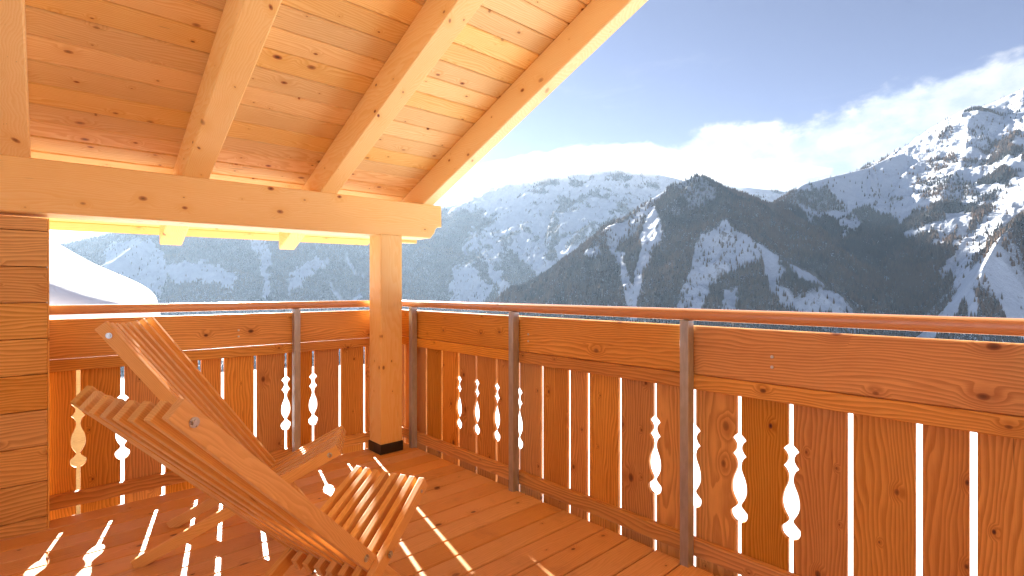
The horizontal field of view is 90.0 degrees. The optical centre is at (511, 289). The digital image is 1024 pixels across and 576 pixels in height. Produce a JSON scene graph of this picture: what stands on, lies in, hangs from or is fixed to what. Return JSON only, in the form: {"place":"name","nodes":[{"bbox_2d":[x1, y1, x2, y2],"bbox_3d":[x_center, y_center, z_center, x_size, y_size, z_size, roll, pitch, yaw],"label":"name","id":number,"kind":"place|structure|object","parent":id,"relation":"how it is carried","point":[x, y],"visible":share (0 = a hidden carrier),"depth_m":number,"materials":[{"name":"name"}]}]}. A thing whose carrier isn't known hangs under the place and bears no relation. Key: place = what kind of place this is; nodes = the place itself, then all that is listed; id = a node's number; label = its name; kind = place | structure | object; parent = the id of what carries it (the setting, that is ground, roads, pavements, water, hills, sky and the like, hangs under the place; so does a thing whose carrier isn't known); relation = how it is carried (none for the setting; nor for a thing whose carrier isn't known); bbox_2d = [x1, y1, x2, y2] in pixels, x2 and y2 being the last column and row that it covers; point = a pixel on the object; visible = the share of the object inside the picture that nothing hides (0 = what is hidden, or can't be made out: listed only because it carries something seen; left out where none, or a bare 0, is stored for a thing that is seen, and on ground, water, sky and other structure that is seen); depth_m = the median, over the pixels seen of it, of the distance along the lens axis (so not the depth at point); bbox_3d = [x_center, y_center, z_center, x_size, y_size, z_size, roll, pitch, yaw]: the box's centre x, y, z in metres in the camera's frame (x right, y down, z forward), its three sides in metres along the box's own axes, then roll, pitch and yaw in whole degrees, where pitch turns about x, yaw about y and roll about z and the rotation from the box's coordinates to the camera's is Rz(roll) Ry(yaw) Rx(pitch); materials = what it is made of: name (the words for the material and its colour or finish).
{"place":"outdoors","nodes":[
{"label":"outdoors","id":0,"kind":"place"},
{"bbox_2d":[49,0,1023,243],"label":"sky","id":1,"kind":"structure","parent":0,"point":[780,95],"materials":[{"name":"blue"}]},
{"bbox_2d":[63,88,1023,575],"bbox_3d":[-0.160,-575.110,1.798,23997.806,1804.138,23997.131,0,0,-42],"label":"mountains","id":2,"kind":"structure","parent":0,"point":[513,212],"depth_m":2621.43,"materials":[{"name":"white snow"}]},
{"bbox_2d":[49,240,159,513],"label":"snow covered roof","id":3,"kind":"structure","parent":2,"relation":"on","point":[75,279],"depth_m":8.89,"materials":[{"name":"white snow"}]},
{"bbox_2d":[59,169,786,372],"bbox_3d":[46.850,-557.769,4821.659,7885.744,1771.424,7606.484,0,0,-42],"label":"conifer forest","id":4,"kind":"object","parent":2,"relation":"on","point":[459,253],"visible":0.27,"depth_m":4087.40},
{"bbox_2d":[121,172,1023,375],"bbox_3d":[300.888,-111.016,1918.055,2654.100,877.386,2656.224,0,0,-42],"label":"conifer forest","id":5,"kind":"object","parent":2,"relation":"on","point":[901,299],"visible":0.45,"depth_m":1851.74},
{"bbox_2d":[771,90,1023,300],"bbox_3d":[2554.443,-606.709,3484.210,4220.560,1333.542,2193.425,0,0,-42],"label":"conifer forest","id":6,"kind":"object","parent":2,"relation":"on","point":[914,266],"visible":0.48,"depth_m":2207.49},
{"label":"deck frame","id":7,"kind":"structure","parent":2,"relation":"on","visible":0},
{"bbox_2d":[0,215,48,539],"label":"timber wall","id":8,"kind":"structure","parent":7,"relation":"on","point":[24,375],"depth_m":2.51,"materials":[{"name":"brown wood"}]},
{"bbox_2d":[0,442,716,575],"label":"deck floor","id":9,"kind":"structure","parent":7,"relation":"on","point":[464,522],"depth_m":2.44,"materials":[{"name":"brown wood"}]},
{"bbox_2d":[49,300,369,520],"bbox_3d":[-1.669,0.727,3.390,2.120,1.286,0.106,0,0,-42],"label":"balcony railing","id":10,"kind":"object","parent":9,"relation":"attached to","point":[237,342],"visible":0.71,"depth_m":3.25,"materials":[{"name":"wood"}]},
{"bbox_2d":[95,316,345,567],"bbox_3d":[-1.357,0.677,2.515,1.014,1.078,0.480,0,0,-14],"label":"slatted deck chair","id":11,"kind":"object","parent":9,"relation":"on","point":[152,355],"visible":0.67,"depth_m":2.48,"materials":[{"name":"brown wood"}]},
{"bbox_2d":[70,385,427,575],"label":"slatted deck chair","id":12,"kind":"object","parent":9,"relation":"on","point":[356,523],"visible":1,"depth_m":1.51,"materials":[{"name":"brown wood"}]},
{"bbox_2d":[368,234,402,454],"bbox_3d":[-0.944,0.400,3.828,0.188,1.600,0.188,0,0,-42],"label":"timber post","id":13,"kind":"object","parent":9,"relation":"on","point":[385,343],"visible":0.98,"depth_m":3.76,"materials":[{"name":"brown wood"}]},
{"bbox_2d":[0,0,647,249],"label":"porch roof","id":14,"kind":"structure","parent":13,"relation":"on","point":[289,124],"depth_m":2.73,"materials":[{"name":"brown wood"}]},
{"bbox_2d":[402,300,1023,575],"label":"balcony railing","id":15,"kind":"object","parent":9,"relation":"attached to","point":[889,393],"visible":0.95,"depth_m":2.10,"materials":[{"name":"wood"}]}
]}

